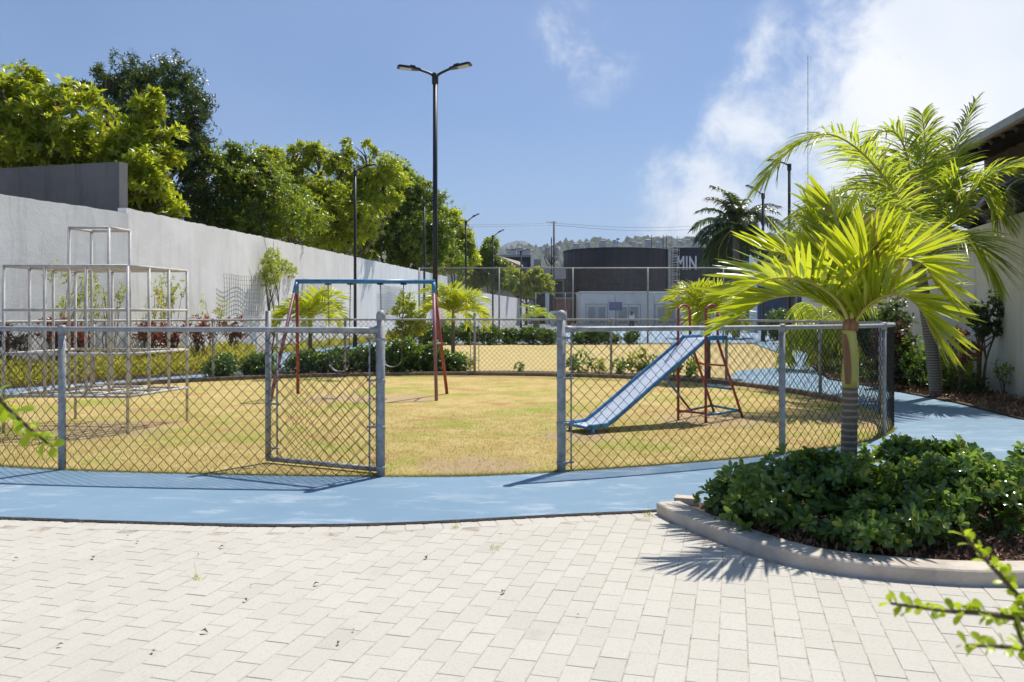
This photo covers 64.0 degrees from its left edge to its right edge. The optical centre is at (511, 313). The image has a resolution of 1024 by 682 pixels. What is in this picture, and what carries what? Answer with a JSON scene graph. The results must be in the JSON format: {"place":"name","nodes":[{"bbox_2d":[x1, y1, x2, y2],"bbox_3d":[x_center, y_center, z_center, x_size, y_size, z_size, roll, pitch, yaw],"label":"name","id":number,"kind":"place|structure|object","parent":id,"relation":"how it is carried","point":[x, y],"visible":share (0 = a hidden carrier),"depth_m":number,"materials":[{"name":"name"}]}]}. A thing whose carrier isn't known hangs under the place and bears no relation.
{"place":"outdoors","nodes":[
{"label":"outdoors","id":0,"kind":"place"},
{"bbox_2d":[0,367,236,389],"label":"bed","id":1,"kind":"object","parent":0,"point":[140,376],"visible":0.16,"depth_m":16.91,"materials":[{"name":"soil"}]},
{"bbox_2d":[0,319,34,368],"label":"croton","id":2,"kind":"object","parent":1,"relation":"on","point":[15,342],"visible":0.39,"depth_m":15.81,"materials":[{"name":"brown plant"}]},
{"bbox_2d":[33,313,73,359],"bbox_3d":[-9.137,0.664,16.412,0.862,1.383,0.605,0,0,0],"label":"croton","id":3,"kind":"object","parent":1,"relation":"on","point":[50,336],"visible":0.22,"depth_m":16.34,"materials":[{"name":"red plant"}]},
{"bbox_2d":[42,259,99,351],"bbox_3d":[-9.475,0.102,17.698,0.419,2.470,1.992,0,0,4],"label":"wall plant","id":4,"kind":"object","parent":1,"relation":"on","point":[61,303],"depth_m":17.68,"materials":[{"name":"green plant"}]},
{"bbox_2d":[94,281,125,363],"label":"wall plant","id":5,"kind":"object","parent":1,"relation":"on","point":[116,296],"depth_m":18.81,"materials":[{"name":"green plant"}]},
{"bbox_2d":[0,341,256,386],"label":"weeds","id":6,"kind":"object","parent":1,"relation":"on","point":[159,358],"visible":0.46,"depth_m":17.02,"materials":[{"name":"green plant"}]},
{"bbox_2d":[131,317,164,358],"bbox_3d":[-8.250,0.702,18.584,0.717,1.305,0.686,0,0,-25],"label":"croton","id":7,"kind":"object","parent":1,"relation":"on","point":[157,337],"visible":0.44,"depth_m":18.53,"materials":[{"name":"red plant"}]},
{"bbox_2d":[146,283,179,354],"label":"wall plant","id":8,"kind":"object","parent":1,"relation":"on","point":[160,302],"depth_m":20.17,"materials":[{"name":"green plant"}]},
{"bbox_2d":[153,272,188,354],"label":"wall plant","id":9,"kind":"object","parent":1,"relation":"on","point":[172,294],"depth_m":20.74,"materials":[{"name":"green plant"}]},
{"bbox_2d":[179,313,216,364],"bbox_3d":[-7.493,0.677,19.602,0.807,1.358,0.792,0,0,-34],"label":"croton","id":10,"kind":"object","parent":1,"relation":"on","point":[202,324],"visible":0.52,"depth_m":19.55,"materials":[{"name":"red plant"}]},
{"bbox_2d":[217,314,247,354],"bbox_3d":[-7.347,0.685,21.482,0.895,1.338,0.680,0,0,0],"label":"croton","id":11,"kind":"object","parent":1,"relation":"on","point":[233,335],"visible":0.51,"depth_m":21.46,"materials":[{"name":"red plant"}]},
{"bbox_2d":[0,375,896,477],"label":"play lawn","id":12,"kind":"structure","parent":0,"point":[420,389],"depth_m":9.75,"materials":[{"name":"yellow plant"}]},
{"bbox_2d":[2,226,187,433],"bbox_3d":[-4.810,0.187,9.575,1.531,2.366,1.233,0,0,6],"label":"jungle gym","id":13,"kind":"object","parent":12,"relation":"on","point":[91,268],"visible":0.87,"depth_m":9.41,"materials":[{"name":"grey paint"}]},
{"bbox_2d":[271,279,448,401],"bbox_3d":[-2.315,0.430,12.780,2.560,1.919,1.529,0,0,0],"label":"swing set","id":14,"kind":"object","parent":12,"relation":"on","point":[295,292],"visible":0.83,"depth_m":12.82,"materials":[{"name":"blue paint"}]},
{"bbox_2d":[0,372,841,402],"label":"lawn kerb","id":15,"kind":"structure","parent":12,"relation":"on","point":[684,379],"depth_m":16.39,"materials":[{"name":"brick"}]},
{"bbox_2d":[0,310,895,476],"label":"chain link fence","id":16,"kind":"object","parent":12,"relation":"on","point":[882,327],"visible":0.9,"depth_m":7.16,"materials":[{"name":"metal"}]},
{"bbox_2d":[265,311,385,471],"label":"gate","id":17,"kind":"structure","parent":16,"relation":"attached to","point":[268,347],"depth_m":7.09,"materials":[{"name":"metal"}]},
{"bbox_2d":[566,304,742,434],"bbox_3d":[1.847,0.631,9.858,2.798,1.495,0.666,0,0,-39],"label":"slide","id":18,"kind":"object","parent":12,"relation":"on","point":[696,340],"visible":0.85,"depth_m":9.84,"materials":[{"name":"blue paint"}]},
{"bbox_2d":[224,371,742,380],"bbox_3d":[-0.763,1.341,17.373,10.872,0.050,2.977,0,0,5],"label":"hedge bed","id":19,"kind":"object","parent":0,"point":[669,375],"visible":0.17,"depth_m":17.87,"materials":[{"name":"soil"}]},
{"bbox_2d":[200,352,239,376],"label":"hedge bush","id":20,"kind":"object","parent":19,"relation":"on","point":[235,365],"visible":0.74,"depth_m":16.64,"materials":[{"name":"green plant"}]},
{"bbox_2d":[238,350,285,375],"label":"hedge bush","id":21,"kind":"object","parent":19,"relation":"on","point":[249,364],"visible":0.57,"depth_m":16.97,"materials":[{"name":"green plant"}]},
{"bbox_2d":[283,348,323,373],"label":"hedge bush","id":22,"kind":"object","parent":19,"relation":"on","point":[308,361],"visible":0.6,"depth_m":17.40,"materials":[{"name":"green plant"}]},
{"bbox_2d":[311,345,354,372],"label":"hedge bush","id":23,"kind":"object","parent":19,"relation":"on","point":[324,355],"visible":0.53,"depth_m":17.51,"materials":[{"name":"green plant"}]},
{"bbox_2d":[346,343,387,372],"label":"hedge bush","id":24,"kind":"object","parent":19,"relation":"on","point":[363,356],"visible":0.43,"depth_m":17.75,"materials":[{"name":"green plant"}]},
{"bbox_2d":[385,335,421,371],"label":"hedge bush","id":25,"kind":"object","parent":19,"relation":"on","point":[409,358],"visible":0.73,"depth_m":17.65,"materials":[{"name":"green plant"}]},
{"bbox_2d":[407,339,453,371],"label":"hedge bush","id":26,"kind":"object","parent":19,"relation":"on","point":[426,355],"visible":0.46,"depth_m":17.92,"materials":[{"name":"green plant"}]},
{"bbox_2d":[441,351,469,371],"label":"hedge bush","id":27,"kind":"object","parent":19,"relation":"on","point":[458,358],"visible":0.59,"depth_m":18.07,"materials":[{"name":"green plant"}]},
{"bbox_2d":[566,349,594,372],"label":"young plant","id":28,"kind":"object","parent":19,"relation":"on","point":[575,363],"visible":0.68,"depth_m":17.56,"materials":[{"name":"green plant"}]},
{"bbox_2d":[626,346,652,373],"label":"young plant","id":29,"kind":"object","parent":19,"relation":"on","point":[640,365],"visible":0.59,"depth_m":17.43,"materials":[{"name":"green plant"}]},
{"bbox_2d":[658,277,757,378],"bbox_3d":[3.751,0.339,15.919,1.836,2.122,1.988,0,0,0],"label":"palm","id":30,"kind":"object","parent":19,"relation":"on","point":[694,304],"visible":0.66,"depth_m":15.68,"materials":[{"name":"green plant"}]},
{"bbox_2d":[0,512,1023,681],"bbox_3d":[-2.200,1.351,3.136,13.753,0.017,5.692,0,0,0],"label":"pavement","id":31,"kind":"structure","parent":0,"point":[881,656],"depth_m":3.72,"materials":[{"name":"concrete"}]},
{"bbox_2d":[0,385,63,456],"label":"leafy shrub","id":32,"kind":"object","parent":31,"relation":"on","point":[19,423],"visible":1,"depth_m":1.20,"materials":[{"name":"green plant"}]},
{"bbox_2d":[657,501,1023,586],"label":"bed kerb","id":33,"kind":"structure","parent":31,"relation":"on","point":[892,568],"depth_m":4.25,"materials":[{"name":"concrete"}]},
{"bbox_2d":[0,337,1023,525],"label":"path","id":34,"kind":"structure","parent":0,"point":[133,496],"depth_m":6.19,"materials":[{"name":"blue concrete"}]},
{"bbox_2d":[0,509,656,526],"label":"path seam","id":35,"kind":"object","parent":34,"relation":"on","point":[295,525],"visible":0.91,"depth_m":5.25,"materials":[{"name":"grey concrete"}]},
{"bbox_2d":[264,333,401,352],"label":"weeds","id":36,"kind":"object","parent":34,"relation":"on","point":[304,344],"visible":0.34,"depth_m":31.39,"materials":[{"name":"green plant"}]},
{"bbox_2d":[353,164,376,346],"bbox_3d":[-5.830,-2.243,32.252,1.071,7.185,0.361,0,0,8],"label":"street lamp","id":37,"kind":"object","parent":34,"relation":"on","point":[355,249],"visible":0.85,"depth_m":32.25,"materials":[{"name":"black metal"}]},
{"bbox_2d":[745,185,765,341],"bbox_3d":[11.481,-2.332,38.564,1.036,7.364,0.352,0,0,-6],"label":"street lamp","id":38,"kind":"object","parent":34,"relation":"on","point":[763,303],"visible":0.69,"depth_m":38.54,"materials":[{"name":"black metal"}]},
{"bbox_2d":[0,0,1023,249],"label":"sky","id":39,"kind":"structure","parent":0,"point":[618,115],"materials":[{"name":"blue"}]},
{"bbox_2d":[497,254,540,297],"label":"flat roof building","id":40,"kind":"structure","parent":0,"point":[529,261],"depth_m":120.00,"materials":[{"name":"grey concrete"}]},
{"bbox_2d":[317,327,778,348],"bbox_3d":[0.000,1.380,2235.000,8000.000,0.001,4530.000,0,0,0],"label":"ground","id":41,"kind":"structure","parent":0,"point":[605,343],"depth_m":37.26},
{"bbox_2d":[0,162,127,211],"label":"block wall","id":42,"kind":"structure","parent":41,"relation":"on","point":[104,186],"depth_m":21.09,"materials":[{"name":"grey concrete"}]},
{"bbox_2d":[0,194,128,369],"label":"boundary wall","id":43,"kind":"structure","parent":41,"relation":"on","point":[33,231],"depth_m":17.47,"materials":[{"name":"white paint"}]},
{"bbox_2d":[0,58,191,219],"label":"tree","id":44,"kind":"object","parent":41,"relation":"on","point":[34,131],"visible":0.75,"depth_m":23.01,"materials":[{"name":"green plant"}]},
{"bbox_2d":[55,46,229,225],"bbox_3d":[-13.733,-4.113,29.967,6.482,11.261,3.668,0,0,0],"label":"tree","id":45,"kind":"object","parent":41,"relation":"on","point":[117,86],"visible":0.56,"depth_m":29.68,"materials":[{"name":"green plant"}]},
{"bbox_2d":[172,139,335,244],"bbox_3d":[-9.767,-2.602,31.533,6.749,8.147,4.649,0,0,-38],"label":"tree","id":46,"kind":"object","parent":41,"relation":"on","point":[252,209],"visible":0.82,"depth_m":30.48,"materials":[{"name":"green plant"}]},
{"bbox_2d":[118,208,446,359],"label":"boundary wall","id":47,"kind":"structure","parent":41,"relation":"on","point":[206,257],"depth_m":25.00,"materials":[{"name":"white paint"}]},
{"bbox_2d":[224,273,259,315],"bbox_3d":[-8.278,-0.540,25.156,0.089,1.254,2.344,0,0,7],"label":"wire trellis","id":48,"kind":"object","parent":47,"relation":"attached to","point":[244,302],"visible":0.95,"depth_m":25.09,"materials":[{"name":"grey metal"}]},
{"bbox_2d":[258,240,298,353],"bbox_3d":[-7.920,-0.529,27.795,0.808,3.768,3.481,0,0,0],"label":"climbing vine","id":49,"kind":"object","parent":47,"relation":"attached to","point":[269,262],"visible":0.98,"depth_m":26.71,"materials":[{"name":"green plant"}]},
{"bbox_2d":[255,136,414,259],"bbox_3d":[-8.741,-3.557,40.021,7.910,10.091,6.104,0,0,0],"label":"tree","id":50,"kind":"object","parent":41,"relation":"on","point":[336,194],"visible":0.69,"depth_m":39.33,"materials":[{"name":"green plant"}]},
{"bbox_2d":[331,156,468,273],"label":"tree","id":51,"kind":"object","parent":41,"relation":"on","point":[404,243],"visible":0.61,"depth_m":53.07,"materials":[{"name":"green plant"}]},
{"bbox_2d":[438,204,482,287],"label":"tree","id":52,"kind":"object","parent":41,"relation":"on","point":[474,257],"visible":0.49,"depth_m":65.29,"materials":[{"name":"green plant"}]},
{"bbox_2d":[462,236,519,294],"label":"tree","id":53,"kind":"object","parent":41,"relation":"on","point":[485,252],"visible":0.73,"depth_m":81.46,"materials":[{"name":"green plant"}]},
{"bbox_2d":[447,288,534,328],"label":"boundary wall","id":54,"kind":"structure","parent":41,"relation":"on","point":[505,307],"depth_m":78.49,"materials":[{"name":"white paint"}]},
{"bbox_2d":[503,264,557,324],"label":"tree","id":55,"kind":"object","parent":41,"relation":"on","point":[535,275],"visible":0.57,"depth_m":91.33,"materials":[{"name":"green plant"}]},
{"bbox_2d":[418,267,796,343],"bbox_3d":[4.322,-0.350,36.960,17.102,3.440,0.160,0,0,0],"label":"court fence","id":56,"kind":"object","parent":41,"relation":"on","point":[572,287],"visible":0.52,"depth_m":36.99,"materials":[{"name":"metal"}]},
{"bbox_2d":[671,248,779,289],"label":"storage building","id":57,"kind":"structure","parent":41,"relation":"on","point":[689,257],"depth_m":118.00,"materials":[{"name":"black metal"}]},
{"bbox_2d":[802,212,1023,398],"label":"garden wall","id":58,"kind":"structure","parent":41,"relation":"on","point":[1008,345],"depth_m":13.40,"materials":[{"name":"beige paint"}]},
{"bbox_2d":[954,174,1023,228],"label":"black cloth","id":59,"kind":"object","parent":58,"relation":"on","point":[1016,184],"visible":0.47,"depth_m":13.31,"materials":[{"name":"fabric"}]},
{"bbox_2d":[917,108,1023,185],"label":"roofed house","id":60,"kind":"structure","parent":41,"relation":"on","point":[1003,138],"depth_m":15.90,"materials":[{"name":"tile"}]},
{"bbox_2d":[317,232,785,290],"bbox_3d":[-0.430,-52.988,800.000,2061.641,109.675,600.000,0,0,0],"label":"hills","id":61,"kind":"structure","parent":0,"point":[566,244],"depth_m":961.52,"materials":[{"name":"green plant"}]},
{"bbox_2d":[283,344,825,377],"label":"lawn","id":62,"kind":"structure","parent":0,"point":[526,355],"depth_m":26.36,"materials":[{"name":"yellow plant"}]},
{"bbox_2d":[263,285,351,349],"bbox_3d":[-4.797,0.342,19.340,1.982,2.116,2.035,0,0,33],"label":"palm","id":63,"kind":"object","parent":62,"relation":"on","point":[310,306],"visible":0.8,"depth_m":19.07,"materials":[{"name":"green plant"}]},
{"bbox_2d":[385,290,431,344],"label":"young tree","id":64,"kind":"object","parent":62,"relation":"on","point":[410,307],"visible":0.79,"depth_m":20.34,"materials":[{"name":"green plant"}]},
{"bbox_2d":[397,61,471,342],"bbox_3d":[-1.809,-2.243,19.208,1.765,7.185,0.494,0,0,0],"label":"street lamp","id":65,"kind":"object","parent":62,"relation":"on","point":[435,75],"visible":0.83,"depth_m":19.24,"materials":[{"name":"black metal"}]},
{"bbox_2d":[438,323,457,344],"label":"hedge bush","id":66,"kind":"object","parent":62,"relation":"on","point":[446,332],"visible":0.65,"depth_m":35.20,"materials":[{"name":"green plant"}]},
{"bbox_2d":[413,280,492,352],"bbox_3d":[-1.453,0.286,20.239,2.031,2.227,2.091,0,0,0],"label":"palm","id":67,"kind":"object","parent":62,"relation":"on","point":[454,300],"visible":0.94,"depth_m":20.13,"materials":[{"name":"green plant"}]},
{"bbox_2d":[455,322,483,344],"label":"hedge bush","id":68,"kind":"object","parent":62,"relation":"on","point":[460,332],"visible":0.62,"depth_m":35.11,"materials":[{"name":"green plant"}]},
{"bbox_2d":[476,324,504,344],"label":"hedge bush","id":69,"kind":"object","parent":62,"relation":"on","point":[492,337],"visible":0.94,"depth_m":35.18,"materials":[{"name":"green plant"}]},
{"bbox_2d":[501,327,520,343],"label":"hedge bush","id":70,"kind":"object","parent":62,"relation":"on","point":[511,330],"visible":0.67,"depth_m":35.60,"materials":[{"name":"green plant"}]},
{"bbox_2d":[517,325,537,344],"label":"hedge bush","id":71,"kind":"object","parent":62,"relation":"on","point":[525,335],"visible":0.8,"depth_m":35.43,"materials":[{"name":"green plant"}]},
{"bbox_2d":[531,327,556,344],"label":"hedge bush","id":72,"kind":"object","parent":62,"relation":"on","point":[539,332],"visible":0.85,"depth_m":35.24,"materials":[{"name":"green plant"}]},
{"bbox_2d":[438,330,778,342],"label":"court","id":73,"kind":"object","parent":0,"point":[662,339],"depth_m":45.63,"materials":[{"name":"blue concrete"}]},
{"bbox_2d":[519,304,555,328],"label":"palm","id":74,"kind":"object","parent":73,"relation":"on","point":[536,324],"visible":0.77,"depth_m":43.83,"materials":[{"name":"green plant"}]},
{"bbox_2d":[688,185,785,336],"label":"royal palm","id":75,"kind":"object","parent":73,"relation":"on","point":[737,217],"visible":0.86,"depth_m":45.78,"materials":[{"name":"green plant"}]},
{"bbox_2d":[760,307,787,339],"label":"hedge bush","id":76,"kind":"object","parent":73,"relation":"on","point":[772,315],"visible":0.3,"depth_m":40.71,"materials":[{"name":"green plant"}]},
{"bbox_2d":[500,323,730,329],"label":"court apron","id":77,"kind":"object","parent":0,"point":[542,324],"depth_m":89.69,"materials":[{"name":"concrete"}]},
{"bbox_2d":[525,269,565,323],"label":"carport","id":78,"kind":"object","parent":77,"relation":"on","point":[559,286],"visible":0.32,"depth_m":109.90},
{"bbox_2d":[544,221,559,310],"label":"utility pole","id":79,"kind":"object","parent":77,"relation":"on","point":[556,250],"visible":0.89,"depth_m":96.89,"materials":[{"name":"grey wood"}]},
{"bbox_2d":[563,235,679,322],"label":"dark industrial building","id":80,"kind":"structure","parent":77,"relation":"on","point":[615,256],"depth_m":106.63,"materials":[{"name":"black metal"}]},
{"bbox_2d":[535,293,728,326],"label":"court fence","id":81,"kind":"object","parent":77,"relation":"on","point":[608,305],"visible":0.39,"depth_m":80.00,"materials":[{"name":"metal"}]},
{"bbox_2d":[742,257,801,324],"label":"blue kiosk","id":82,"kind":"object","parent":77,"relation":"on","point":[772,302],"depth_m":66.00,"materials":[{"name":"metal"}]},
{"bbox_2d":[576,291,744,324],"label":"utility building","id":83,"kind":"structure","parent":0,"point":[609,314],"depth_m":90.00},
{"bbox_2d":[689,500,1023,560],"bbox_3d":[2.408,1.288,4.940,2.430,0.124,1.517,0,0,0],"label":"leaf litter","id":84,"kind":"object","parent":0,"point":[1002,554],"visible":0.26,"depth_m":4.52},
{"bbox_2d":[692,442,837,533],"bbox_3d":[1.590,1.068,5.021,0.841,0.543,0.932,0,0,0],"label":"glossy shrub","id":85,"kind":"object","parent":84,"relation":"on","point":[750,491],"visible":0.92,"depth_m":4.85,"materials":[{"name":"green plant"}]},
{"bbox_2d":[693,172,987,459],"bbox_3d":[2.234,0.226,5.495,2.234,2.349,1.573,0,0,0],"label":"palm","id":86,"kind":"object","parent":84,"relation":"on","point":[847,265],"visible":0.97,"depth_m":5.26,"materials":[{"name":"green plant"}]},
{"bbox_2d":[788,446,901,519],"bbox_3d":[2.046,1.072,5.005,0.830,0.516,0.694,0,0,0],"label":"glossy shrub","id":87,"kind":"object","parent":84,"relation":"on","point":[847,474],"visible":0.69,"depth_m":4.90,"materials":[{"name":"green plant"}]},
{"bbox_2d":[786,478,980,555],"bbox_3d":[2.088,1.130,4.522,1.053,0.398,0.630,0,0,0],"label":"glossy shrub","id":88,"kind":"object","parent":84,"relation":"on","point":[863,519],"visible":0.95,"depth_m":4.44,"materials":[{"name":"green plant"}]},
{"bbox_2d":[857,433,984,486],"bbox_3d":[2.714,1.052,5.425,0.849,0.554,0.746,0,0,0],"label":"glossy shrub","id":89,"kind":"object","parent":84,"relation":"on","point":[894,448],"visible":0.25,"depth_m":5.38,"materials":[{"name":"green plant"}]},
{"bbox_2d":[874,450,1020,540],"bbox_3d":[2.493,1.056,4.763,0.782,0.547,0.613,0,0,-25],"label":"glossy shrub","id":90,"kind":"object","parent":84,"relation":"on","point":[970,489],"visible":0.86,"depth_m":4.66,"materials":[{"name":"green plant"}]},
{"bbox_2d":[916,437,1023,539],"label":"glossy shrub","id":91,"kind":"object","parent":84,"relation":"on","point":[1008,495],"visible":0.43,"depth_m":4.77,"materials":[{"name":"green plant"}]},
{"bbox_2d":[1000,441,1023,502],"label":"glossy shrub","id":92,"kind":"object","parent":84,"relation":"on","point":[1018,453],"visible":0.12,"depth_m":5.45,"materials":[{"name":"green plant"}]},
{"bbox_2d":[795,346,1023,419],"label":"leaf litter","id":93,"kind":"object","parent":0,"point":[976,401],"visible":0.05,"depth_m":12.48,"materials":[{"name":"plant"}]},
{"bbox_2d":[767,159,790,331],"bbox_3d":[10.130,-2.229,30.962,1.070,7.158,0.352,0,0,-6],"label":"street lamp","id":94,"kind":"object","parent":93,"relation":"on","point":[789,207],"visible":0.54,"depth_m":30.95,"materials":[{"name":"black metal"}]},
{"bbox_2d":[774,302,880,371],"bbox_3d":[7.217,0.605,19.042,2.217,1.838,2.502,0,0,-32],"label":"palm","id":95,"kind":"object","parent":93,"relation":"on","point":[828,313],"visible":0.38,"depth_m":18.70,"materials":[{"name":"green plant"}]},
{"bbox_2d":[833,310,873,355],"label":"hedge bush","id":96,"kind":"object","parent":93,"relation":"on","point":[859,329],"visible":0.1,"depth_m":23.50,"materials":[{"name":"green plant"}]},
{"bbox_2d":[743,92,1023,395],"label":"coconut palm","id":97,"kind":"object","parent":93,"relation":"on","point":[927,197],"visible":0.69,"depth_m":12.81,"materials":[{"name":"green plant"}]},
{"bbox_2d":[869,296,912,350],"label":"bed bush","id":98,"kind":"object","parent":93,"relation":"on","point":[896,305],"visible":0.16,"depth_m":16.77,"materials":[{"name":"green plant"}]},
{"bbox_2d":[868,316,917,383],"bbox_3d":[6.796,0.696,14.608,0.858,1.301,0.794,0,0,27],"label":"bed bush","id":99,"kind":"object","parent":93,"relation":"on","point":[898,332],"visible":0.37,"depth_m":14.41,"materials":[{"name":"green plant"}]},
{"bbox_2d":[869,298,918,362],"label":"bed bush","id":100,"kind":"object","parent":93,"relation":"on","point":[896,313],"visible":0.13,"depth_m":15.56,"materials":[{"name":"green plant"}]},
{"bbox_2d":[827,354,992,395],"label":"undergrowth","id":101,"kind":"object","parent":93,"relation":"on","point":[967,384],"visible":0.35,"depth_m":13.63,"materials":[{"name":"green plant"}]},
{"bbox_2d":[894,333,943,388],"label":"bed bush","id":102,"kind":"object","parent":93,"relation":"on","point":[916,357],"visible":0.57,"depth_m":14.14,"materials":[{"name":"green plant"}]},
{"bbox_2d":[939,345,982,392],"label":"bed bush","id":103,"kind":"object","parent":93,"relation":"on","point":[969,370],"visible":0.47,"depth_m":13.50,"materials":[{"name":"green plant"}]},
{"bbox_2d":[944,324,983,393],"bbox_3d":[7.070,0.754,12.892,0.684,1.179,0.440,0,0,-22],"label":"croton","id":104,"kind":"object","parent":93,"relation":"on","point":[963,356],"visible":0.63,"depth_m":12.87,"materials":[{"name":"green plant"}]},
{"bbox_2d":[959,290,1003,394],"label":"tree","id":105,"kind":"object","parent":93,"relation":"on","point":[984,330],"visible":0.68,"depth_m":13.29,"materials":[{"name":"green plant"}]},
{"bbox_2d":[993,358,1014,394],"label":"sapling","id":106,"kind":"object","parent":93,"relation":"on","point":[1003,368],"visible":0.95,"depth_m":12.88,"materials":[{"name":"green plant"}]},
{"bbox_2d":[878,529,1023,660],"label":"leafy shrub","id":107,"kind":"object","parent":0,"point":[1015,613],"visible":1,"depth_m":0.95,"materials":[{"name":"green plant"}]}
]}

